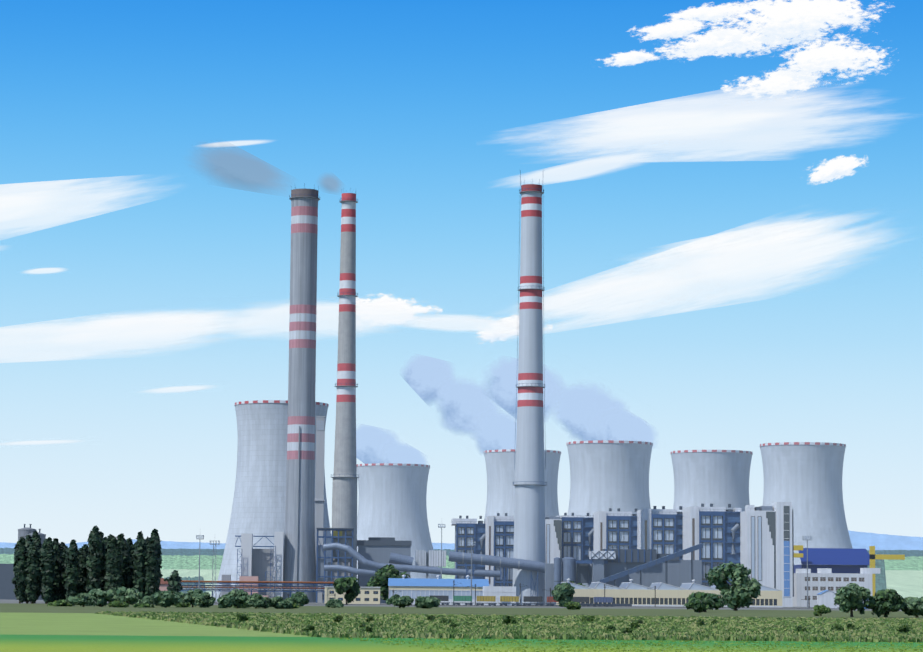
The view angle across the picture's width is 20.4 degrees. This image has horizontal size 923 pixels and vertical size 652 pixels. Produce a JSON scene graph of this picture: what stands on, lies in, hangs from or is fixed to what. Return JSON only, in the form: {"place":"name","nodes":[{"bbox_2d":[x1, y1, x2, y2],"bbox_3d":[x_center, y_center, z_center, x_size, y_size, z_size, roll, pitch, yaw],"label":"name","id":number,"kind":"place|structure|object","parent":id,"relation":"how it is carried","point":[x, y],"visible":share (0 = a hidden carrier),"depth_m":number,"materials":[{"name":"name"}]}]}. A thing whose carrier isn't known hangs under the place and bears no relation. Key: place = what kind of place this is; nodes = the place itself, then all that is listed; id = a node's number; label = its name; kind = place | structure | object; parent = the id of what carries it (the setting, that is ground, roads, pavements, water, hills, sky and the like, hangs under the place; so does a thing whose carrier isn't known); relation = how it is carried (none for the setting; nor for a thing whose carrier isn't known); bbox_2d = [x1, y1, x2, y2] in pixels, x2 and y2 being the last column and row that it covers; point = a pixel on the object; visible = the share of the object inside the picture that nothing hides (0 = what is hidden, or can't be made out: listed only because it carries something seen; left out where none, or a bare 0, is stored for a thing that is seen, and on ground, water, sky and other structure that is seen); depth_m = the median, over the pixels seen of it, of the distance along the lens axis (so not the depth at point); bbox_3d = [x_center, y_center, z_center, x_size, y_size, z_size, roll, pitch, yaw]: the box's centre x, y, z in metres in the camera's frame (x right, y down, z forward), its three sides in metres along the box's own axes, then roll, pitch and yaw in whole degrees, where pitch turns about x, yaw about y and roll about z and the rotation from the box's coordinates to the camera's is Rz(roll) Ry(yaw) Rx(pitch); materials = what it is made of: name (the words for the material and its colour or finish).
{"place":"outdoors","nodes":[
{"label":"outdoors","id":0,"kind":"place"},
{"bbox_2d":[5,440,73,444],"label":"cloud","id":1,"kind":"structure","parent":0,"point":[34,442],"depth_m":9380.41,"materials":[{"name":"white"}]},
{"bbox_2d":[0,178,136,234],"bbox_3d":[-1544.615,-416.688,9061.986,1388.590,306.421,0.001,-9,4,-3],"label":"cloud","id":2,"kind":"structure","parent":0,"point":[41,205],"depth_m":9067.09,"materials":[{"name":"white"}]},
{"bbox_2d":[0,297,316,362],"bbox_3d":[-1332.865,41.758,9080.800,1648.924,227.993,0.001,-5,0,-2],"label":"cloud","id":3,"kind":"structure","parent":0,"point":[162,331],"depth_m":9083.46,"materials":[{"name":"white"}]},
{"bbox_2d":[150,386,207,392],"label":"cloud","id":4,"kind":"structure","parent":0,"point":[182,389],"depth_m":9402.09,"materials":[{"name":"white"}]},
{"bbox_2d":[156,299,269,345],"bbox_3d":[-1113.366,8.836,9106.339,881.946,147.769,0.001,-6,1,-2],"label":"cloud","id":5,"kind":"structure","parent":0,"point":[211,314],"depth_m":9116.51,"materials":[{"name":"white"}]},
{"bbox_2d":[193,142,276,185],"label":"smoke","id":6,"kind":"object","parent":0,"point":[231,167],"depth_m":1194.34,"materials":[{"name":"grey"}]},
{"bbox_2d":[204,141,265,146],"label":"cloud","id":7,"kind":"structure","parent":0,"point":[236,143],"depth_m":9488.90,"materials":[{"name":"white"}]},
{"bbox_2d":[227,297,461,334],"bbox_3d":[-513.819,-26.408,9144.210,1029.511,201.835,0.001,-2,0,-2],"label":"cloud","id":8,"kind":"structure","parent":0,"point":[370,316],"depth_m":9145.39,"materials":[{"name":"white"}]},
{"bbox_2d":[356,424,399,463],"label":"steam plume","id":9,"kind":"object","parent":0,"point":[361,437],"depth_m":1625.02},
{"bbox_2d":[356,293,442,331],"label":"cloud","id":10,"kind":"structure","parent":0,"point":[381,302],"depth_m":9171.19,"materials":[{"name":"white"}]},
{"bbox_2d":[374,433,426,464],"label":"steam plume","id":11,"kind":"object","parent":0,"point":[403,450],"depth_m":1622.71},
{"bbox_2d":[402,355,454,403],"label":"steam plume","id":12,"kind":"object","parent":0,"point":[422,360],"depth_m":1567.40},
{"bbox_2d":[0,612,882,641],"bbox_3d":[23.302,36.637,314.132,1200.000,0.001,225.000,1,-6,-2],"label":"meadow ground","id":13,"kind":"structure","parent":0,"point":[54,624],"depth_m":249.39,"materials":[{"name":"green plant"}]},
{"bbox_2d":[94,611,922,641],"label":"crop field","id":14,"kind":"structure","parent":13,"relation":"on","point":[568,627],"depth_m":260.10,"materials":[{"name":"green plant"}]},
{"bbox_2d":[0,599,901,610],"bbox_3d":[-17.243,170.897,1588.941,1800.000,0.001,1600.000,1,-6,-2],"label":"yard ground","id":15,"kind":"structure","parent":0,"point":[509,606],"depth_m":882.68,"materials":[{"name":"grey concrete"}]},
{"bbox_2d":[12,536,28,602],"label":"poplar tree","id":16,"kind":"object","parent":15,"relation":"on","point":[20,565],"visible":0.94,"depth_m":789.21,"materials":[{"name":"green plant"}]},
{"bbox_2d":[0,524,45,599],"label":"silos","id":17,"kind":"object","parent":15,"relation":"on","point":[7,585],"depth_m":1240.42,"materials":[{"name":"metal"}]},
{"bbox_2d":[31,531,41,602],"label":"poplar tree","id":18,"kind":"object","parent":15,"relation":"on","point":[36,538],"visible":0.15,"depth_m":808.32,"materials":[{"name":"green plant"}]},
{"bbox_2d":[51,538,62,601],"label":"poplar tree","id":19,"kind":"object","parent":15,"relation":"on","point":[58,551],"visible":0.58,"depth_m":798.54,"materials":[{"name":"green plant"}]},
{"bbox_2d":[58,542,67,600],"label":"poplar tree","id":20,"kind":"object","parent":15,"relation":"on","point":[63,590],"visible":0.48,"depth_m":806.96,"materials":[{"name":"green plant"}]},
{"bbox_2d":[63,539,79,596],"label":"poplar tree","id":21,"kind":"object","parent":15,"relation":"on","point":[72,578],"visible":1,"depth_m":789.57,"materials":[{"name":"green plant"}]},
{"bbox_2d":[77,548,88,593],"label":"poplar tree","id":22,"kind":"object","parent":15,"relation":"on","point":[83,580],"visible":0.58,"depth_m":798.29,"materials":[{"name":"green plant"}]},
{"bbox_2d":[99,531,106,590],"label":"poplar tree","id":23,"kind":"object","parent":15,"relation":"on","point":[101,536],"visible":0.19,"depth_m":799.64,"materials":[{"name":"green plant"}]},
{"bbox_2d":[102,534,118,602],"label":"poplar tree","id":24,"kind":"object","parent":15,"relation":"on","point":[112,542],"visible":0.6,"depth_m":790.24,"materials":[{"name":"green plant"}]},
{"bbox_2d":[108,544,124,600],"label":"poplar tree","id":25,"kind":"object","parent":15,"relation":"on","point":[118,566],"visible":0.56,"depth_m":789.77,"materials":[{"name":"green plant"}]},
{"bbox_2d":[122,543,133,587],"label":"poplar tree","id":26,"kind":"object","parent":15,"relation":"on","point":[128,574],"visible":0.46,"depth_m":799.20,"materials":[{"name":"green plant"}]},
{"bbox_2d":[150,528,162,592],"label":"poplar tree","id":27,"kind":"object","parent":15,"relation":"on","point":[155,537],"visible":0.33,"depth_m":808.99,"materials":[{"name":"green plant"}]},
{"bbox_2d":[164,570,181,592],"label":"poplar tree","id":28,"kind":"object","parent":15,"relation":"on","point":[174,580],"visible":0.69,"depth_m":907.50,"materials":[{"name":"green plant"}]},
{"bbox_2d":[180,580,333,596],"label":"pipe bridge","id":29,"kind":"structure","parent":15,"relation":"on","point":[288,588],"depth_m":1051.21,"materials":[{"name":"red metal"}]},
{"bbox_2d":[213,400,330,601],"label":"cooling tower","id":30,"kind":"structure","parent":15,"relation":"on","point":[259,504],"depth_m":1285.12,"materials":[{"name":"grey concrete"}]},
{"bbox_2d":[221,528,353,602],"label":"steel framework","id":31,"kind":"object","parent":15,"relation":"on","point":[261,564],"depth_m":1159.58,"materials":[{"name":"metal"}]},
{"bbox_2d":[283,183,319,602],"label":"chimney","id":32,"kind":"object","parent":15,"relation":"on","point":[299,549],"depth_m":1174.28,"materials":[{"name":"concrete"}]},
{"bbox_2d":[314,416,324,602],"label":"lift tower","id":33,"kind":"structure","parent":15,"relation":"on","point":[319,500],"depth_m":1195.44,"materials":[{"name":"concrete"}]},
{"bbox_2d":[331,191,358,580],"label":"chimney","id":34,"kind":"object","parent":15,"relation":"on","point":[344,499],"depth_m":1176.47,"materials":[{"name":"concrete"}]},
{"bbox_2d":[333,576,359,604],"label":"dark tree","id":35,"kind":"object","parent":15,"relation":"on","point":[350,586],"visible":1,"depth_m":891.10,"materials":[{"name":"green plant"}]},
{"bbox_2d":[366,564,410,599],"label":"dark tree","id":36,"kind":"object","parent":15,"relation":"on","point":[384,574],"visible":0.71,"depth_m":1069.86,"materials":[{"name":"green plant"}]},
{"bbox_2d":[357,463,440,580],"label":"cooling tower","id":37,"kind":"structure","parent":15,"relation":"on","point":[369,487],"depth_m":1598.32,"materials":[{"name":"grey concrete"}]},
{"bbox_2d":[323,537,545,602],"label":"pipes","id":38,"kind":"object","parent":15,"relation":"on","point":[372,555],"depth_m":1133.38,"materials":[{"name":"grey metal"}]},
{"bbox_2d":[484,449,560,518],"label":"cooling tower","id":39,"kind":"structure","parent":15,"relation":"on","point":[498,459],"depth_m":1541.83,"materials":[{"name":"grey concrete"}]},
{"bbox_2d":[217,603,838,608],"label":"rail track","id":40,"kind":"structure","parent":15,"relation":"on","point":[581,606],"depth_m":943.59,"materials":[{"name":"metal"}]},
{"bbox_2d":[522,596,543,605],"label":"rail wagon","id":41,"kind":"object","parent":40,"relation":"on","point":[532,599],"visible":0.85,"depth_m":943.83,"materials":[{"name":"paint"}]},
{"bbox_2d":[513,170,546,604],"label":"chimney","id":42,"kind":"object","parent":15,"relation":"on","point":[529,521],"depth_m":1147.37,"materials":[{"name":"concrete"}]},
{"bbox_2d":[159,545,904,608],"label":"industrial buildings","id":43,"kind":"structure","parent":15,"relation":"on","point":[831,571],"depth_m":1055.81,"materials":[{"name":"beige concrete"}]},
{"bbox_2d":[551,582,574,606],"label":"tree","id":44,"kind":"object","parent":15,"relation":"on","point":[562,594],"visible":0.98,"depth_m":892.86,"materials":[{"name":"green plant"}]},
{"bbox_2d":[567,440,652,516],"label":"cooling tower","id":45,"kind":"structure","parent":15,"relation":"on","point":[641,478],"depth_m":1376.26,"materials":[{"name":"grey concrete"}]},
{"bbox_2d":[545,549,701,604],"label":"industrial building","id":46,"kind":"structure","parent":15,"relation":"on","point":[603,563],"depth_m":1117.30,"materials":[{"name":"grey metal"}]},
{"bbox_2d":[600,543,702,585],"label":"conveyor","id":47,"kind":"object","parent":15,"relation":"on","point":[640,568],"depth_m":1101.53,"materials":[{"name":"metal"}]},
{"bbox_2d":[670,450,752,511],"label":"cooling tower","id":48,"kind":"structure","parent":15,"relation":"on","point":[695,469],"depth_m":1452.19,"materials":[{"name":"grey concrete"}]},
{"bbox_2d":[760,442,852,564],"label":"cooling tower","id":49,"kind":"structure","parent":15,"relation":"on","point":[803,470],"depth_m":1384.22,"materials":[{"name":"grey concrete"}]},
{"bbox_2d":[0,634,922,651],"bbox_3d":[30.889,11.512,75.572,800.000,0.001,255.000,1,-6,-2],"label":"grass","id":50,"kind":"structure","parent":0,"point":[67,643],"depth_m":171.12,"materials":[{"name":"green plant"}]},
{"bbox_2d":[336,637,922,651],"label":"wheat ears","id":51,"kind":"object","parent":50,"relation":"on","point":[634,646],"visible":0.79,"depth_m":175.61,"materials":[{"name":"green plant"}]},
{"bbox_2d":[0,603,922,618],"bbox_3d":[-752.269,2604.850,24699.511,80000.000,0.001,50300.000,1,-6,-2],"label":"ground","id":52,"kind":"structure","parent":0,"point":[21,608],"depth_m":568.95,"materials":[{"name":"green plant"}]},
{"bbox_2d":[24,544,40,603],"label":"poplar tree","id":53,"kind":"object","parent":52,"relation":"on","point":[31,580],"visible":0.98,"depth_m":788.99,"materials":[{"name":"green plant"}]},
{"bbox_2d":[38,537,55,603],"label":"poplar tree","id":54,"kind":"object","parent":52,"relation":"on","point":[47,558],"visible":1,"depth_m":789.29,"materials":[{"name":"green plant"}]},
{"bbox_2d":[65,593,99,606],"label":"bush","id":55,"kind":"object","parent":52,"relation":"on","point":[83,599],"visible":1,"depth_m":624.05,"materials":[{"name":"green plant"}]},
{"bbox_2d":[85,525,103,592],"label":"poplar tree","id":56,"kind":"object","parent":52,"relation":"on","point":[94,560],"visible":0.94,"depth_m":790.13,"materials":[{"name":"green plant"}]},
{"bbox_2d":[86,588,114,606],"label":"bush","id":57,"kind":"object","parent":52,"relation":"on","point":[102,597],"visible":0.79,"depth_m":633.75,"materials":[{"name":"green plant"}]},
{"bbox_2d":[107,586,142,604],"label":"bush","id":58,"kind":"object","parent":52,"relation":"on","point":[131,596],"visible":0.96,"depth_m":637.93,"materials":[{"name":"green plant"}]},
{"bbox_2d":[132,531,146,599],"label":"poplar tree","id":59,"kind":"object","parent":52,"relation":"on","point":[140,552],"visible":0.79,"depth_m":790.56,"materials":[{"name":"green plant"}]},
{"bbox_2d":[144,540,159,595],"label":"poplar tree","id":60,"kind":"object","parent":52,"relation":"on","point":[151,562],"visible":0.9,"depth_m":790.41,"materials":[{"name":"green plant"}]},
{"bbox_2d":[150,590,179,607],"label":"bush","id":61,"kind":"object","parent":52,"relation":"on","point":[169,598],"visible":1,"depth_m":620.54,"materials":[{"name":"green plant"}]},
{"bbox_2d":[182,588,202,606],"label":"bush","id":62,"kind":"object","parent":52,"relation":"on","point":[189,596],"visible":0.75,"depth_m":646.03,"materials":[{"name":"green plant"}]},
{"bbox_2d":[195,592,215,607],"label":"bush","id":63,"kind":"object","parent":52,"relation":"on","point":[204,600],"visible":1,"depth_m":637.30,"materials":[{"name":"green plant"}]},
{"bbox_2d":[217,595,235,607],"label":"bush","id":64,"kind":"object","parent":52,"relation":"on","point":[226,601],"visible":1,"depth_m":611.67,"materials":[{"name":"green plant"}]},
{"bbox_2d":[225,589,247,607],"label":"bush","id":65,"kind":"object","parent":52,"relation":"on","point":[238,596],"visible":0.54,"depth_m":613.26,"materials":[{"name":"green plant"}]},
{"bbox_2d":[245,593,266,608],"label":"bush","id":66,"kind":"object","parent":52,"relation":"on","point":[256,600],"visible":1,"depth_m":611.82,"materials":[{"name":"green plant"}]},
{"bbox_2d":[272,596,292,608],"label":"bush","id":67,"kind":"object","parent":52,"relation":"on","point":[281,603],"visible":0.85,"depth_m":617.25,"materials":[{"name":"green plant"}]},
{"bbox_2d":[286,591,308,606],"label":"bush","id":68,"kind":"object","parent":52,"relation":"on","point":[301,598],"visible":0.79,"depth_m":691.15,"materials":[{"name":"green plant"}]},
{"bbox_2d":[385,594,413,607],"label":"bush","id":69,"kind":"object","parent":52,"relation":"on","point":[399,601],"visible":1,"depth_m":691.80,"materials":[{"name":"green plant"}]},
{"bbox_2d":[414,596,440,608],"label":"bush","id":70,"kind":"object","parent":52,"relation":"on","point":[426,602],"visible":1,"depth_m":691.93,"materials":[{"name":"green plant"}]},
{"bbox_2d":[688,597,713,612],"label":"bush","id":71,"kind":"object","parent":52,"relation":"on","point":[698,605],"visible":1,"depth_m":594.78,"materials":[{"name":"green plant"}]},
{"bbox_2d":[682,591,724,611],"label":"bush","id":72,"kind":"object","parent":52,"relation":"on","point":[717,601],"visible":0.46,"depth_m":634.46,"materials":[{"name":"green plant"}]},
{"bbox_2d":[705,561,761,610],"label":"tree","id":73,"kind":"object","parent":52,"relation":"on","point":[743,590],"visible":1,"depth_m":725.01,"materials":[{"name":"green plant"}]},
{"bbox_2d":[833,583,870,616],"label":"tree","id":74,"kind":"object","parent":52,"relation":"on","point":[851,597],"visible":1,"depth_m":495.75,"materials":[{"name":"green plant"}]},
{"bbox_2d":[867,559,886,591],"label":"building","id":75,"kind":"structure","parent":52,"relation":"on","point":[880,576],"depth_m":2464.85,"materials":[{"name":"teal"}]},
{"bbox_2d":[863,589,904,616],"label":"dark tree","id":76,"kind":"object","parent":52,"relation":"on","point":[879,603],"visible":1,"depth_m":495.67,"materials":[{"name":"green plant"}]},
{"bbox_2d":[900,596,922,617],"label":"tree","id":77,"kind":"object","parent":52,"relation":"on","point":[913,606],"visible":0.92,"depth_m":496.23,"materials":[{"name":"green plant"}]},
{"bbox_2d":[0,222,922,596],"bbox_3d":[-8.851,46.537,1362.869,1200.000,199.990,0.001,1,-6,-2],"label":"cloud","id":78,"kind":"structure","parent":0,"point":[514,430],"depth_m":1363.26,"materials":[{"name":"white"}]},
{"bbox_2d":[0,530,922,549],"bbox_3d":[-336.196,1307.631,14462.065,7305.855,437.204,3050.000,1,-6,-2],"label":"hills","id":79,"kind":"structure","parent":0,"point":[916,544],"depth_m":15666.77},
{"bbox_2d":[0,554,922,569],"bbox_3d":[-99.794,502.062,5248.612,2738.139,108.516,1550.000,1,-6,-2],"label":"field","id":80,"kind":"structure","parent":0,"point":[208,562],"depth_m":5669.61,"materials":[{"name":"green plant"}]},
{"bbox_2d":[0,548,922,556],"bbox_3d":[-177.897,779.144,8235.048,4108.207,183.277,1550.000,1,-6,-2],"label":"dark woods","id":81,"kind":"object","parent":80,"relation":"on","point":[211,552],"depth_m":8862.88,"materials":[{"name":"green plant"}]},
{"bbox_2d":[0,0,922,543],"label":"sky","id":82,"kind":"structure","parent":0,"point":[432,112],"materials":[{"name":"blue"}]},
{"bbox_2d":[424,361,499,437],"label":"steam plume","id":83,"kind":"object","parent":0,"point":[462,395],"depth_m":1564.25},
{"bbox_2d":[406,314,517,336],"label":"cloud","id":84,"kind":"structure","parent":0,"point":[484,323],"depth_m":9188.73,"materials":[{"name":"white"}]},
{"bbox_2d":[451,516,485,578],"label":"boiler house","id":85,"kind":"structure","parent":0,"point":[467,530],"depth_m":1317.19,"materials":[{"name":"blue metal"}]},
{"bbox_2d":[455,391,516,455],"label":"steam plume","id":86,"kind":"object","parent":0,"point":[494,419],"depth_m":1561.11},
{"bbox_2d":[485,513,513,585],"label":"boiler house","id":87,"kind":"structure","parent":0,"point":[499,535],"depth_m":1286.08,"materials":[{"name":"blue metal"}]},
{"bbox_2d":[476,314,552,342],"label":"cloud","id":88,"kind":"structure","parent":0,"point":[506,332],"depth_m":9267.51,"materials":[{"name":"white"}]},
{"bbox_2d":[469,358,563,419],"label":"steam plume","id":89,"kind":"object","parent":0,"point":[512,371],"depth_m":1407.81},
{"bbox_2d":[160,569,922,597],"bbox_3d":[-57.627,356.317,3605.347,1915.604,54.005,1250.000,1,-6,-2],"label":"field terrain","id":90,"kind":"structure","parent":0,"point":[902,584],"depth_m":3787.46,"materials":[{"name":"green plant"}]},
{"bbox_2d":[501,290,588,331],"bbox_3d":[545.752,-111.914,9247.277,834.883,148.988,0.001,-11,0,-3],"label":"cloud","id":91,"kind":"structure","parent":0,"point":[549,302],"depth_m":9236.08,"materials":[{"name":"white"}]},
{"bbox_2d":[545,517,561,581],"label":"boiler house","id":92,"kind":"structure","parent":0,"point":[553,533],"depth_m":1258.12,"materials":[{"name":"grey metal"}]},
{"bbox_2d":[556,513,593,560],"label":"boiler house","id":93,"kind":"structure","parent":0,"point":[577,537],"depth_m":1265.08,"materials":[{"name":"blue metal"}]},
{"bbox_2d":[516,155,637,183],"bbox_3d":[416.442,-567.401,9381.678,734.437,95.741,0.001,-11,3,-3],"label":"cloud","id":94,"kind":"structure","parent":0,"point":[574,171],"depth_m":9381.72,"materials":[{"name":"white"}]},
{"bbox_2d":[544,369,625,440],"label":"steam plume","id":95,"kind":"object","parent":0,"point":[576,405],"depth_m":1405.56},
{"bbox_2d":[593,508,636,550],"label":"boiler house","id":96,"kind":"structure","parent":0,"point":[617,529],"depth_m":1210.52,"materials":[{"name":"blue metal"}]},
{"bbox_2d":[584,396,655,446],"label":"steam plume","id":97,"kind":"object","parent":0,"point":[622,431],"depth_m":1403.05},
{"bbox_2d":[597,50,658,66],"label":"cloud","id":98,"kind":"structure","parent":0,"point":[629,58],"depth_m":9539.42,"materials":[{"name":"white"}]},
{"bbox_2d":[637,506,682,559],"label":"boiler house","id":99,"kind":"structure","parent":0,"point":[660,531],"depth_m":1182.21,"materials":[{"name":"blue metal"}]},
{"bbox_2d":[627,11,718,42],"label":"cloud","id":100,"kind":"structure","parent":0,"point":[672,29],"depth_m":9524.79,"materials":[{"name":"white"}]},
{"bbox_2d":[469,209,911,342],"bbox_3d":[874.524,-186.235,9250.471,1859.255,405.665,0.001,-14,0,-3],"label":"cloud","id":101,"kind":"structure","parent":0,"point":[787,240],"depth_m":9251.21,"materials":[{"name":"white"}]},
{"bbox_2d":[538,88,875,162],"bbox_3d":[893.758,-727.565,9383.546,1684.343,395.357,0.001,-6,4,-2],"label":"cloud","id":102,"kind":"structure","parent":0,"point":[738,125],"depth_m":9384.21,"materials":[{"name":"white"}]},
{"bbox_2d":[668,0,746,21],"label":"cloud","id":103,"kind":"structure","parent":0,"point":[703,12],"depth_m":9581.23,"materials":[{"name":"white"}]},
{"bbox_2d":[683,504,744,586],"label":"boiler house","id":104,"kind":"structure","parent":0,"point":[715,531],"depth_m":1149.56,"materials":[{"name":"blue metal"}]},
{"bbox_2d":[655,18,814,60],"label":"cloud","id":105,"kind":"structure","parent":0,"point":[695,46],"depth_m":9495.67,"materials":[{"name":"white"}]},
{"bbox_2d":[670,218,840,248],"bbox_3d":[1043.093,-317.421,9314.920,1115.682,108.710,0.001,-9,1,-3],"label":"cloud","id":106,"kind":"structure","parent":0,"point":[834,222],"depth_m":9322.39,"materials":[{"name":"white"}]},
{"bbox_2d":[740,502,793,606],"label":"industrial building","id":107,"kind":"structure","parent":0,"point":[767,545],"depth_m":1126.31,"materials":[{"name":"grey metal"}]},
{"bbox_2d":[720,69,820,95],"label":"cloud","id":108,"kind":"structure","parent":0,"point":[754,82],"depth_m":9530.03,"materials":[{"name":"white"}]},
{"bbox_2d":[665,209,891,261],"bbox_3d":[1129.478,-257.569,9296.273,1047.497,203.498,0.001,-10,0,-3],"label":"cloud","id":109,"kind":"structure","parent":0,"point":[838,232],"depth_m":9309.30,"materials":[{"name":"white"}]},
{"bbox_2d":[701,0,887,46],"bbox_3d":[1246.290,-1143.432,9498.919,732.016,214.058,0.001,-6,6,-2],"label":"cloud","id":110,"kind":"structure","parent":0,"point":[804,19],"depth_m":9499.46,"materials":[{"name":"white"}]},
{"bbox_2d":[768,33,889,88],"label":"cloud","id":111,"kind":"structure","parent":0,"point":[815,58],"depth_m":9517.10,"materials":[{"name":"white"}]},
{"bbox_2d":[808,155,865,183],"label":"cloud","id":112,"kind":"structure","parent":0,"point":[836,168],"depth_m":9428.21,"materials":[{"name":"white"}]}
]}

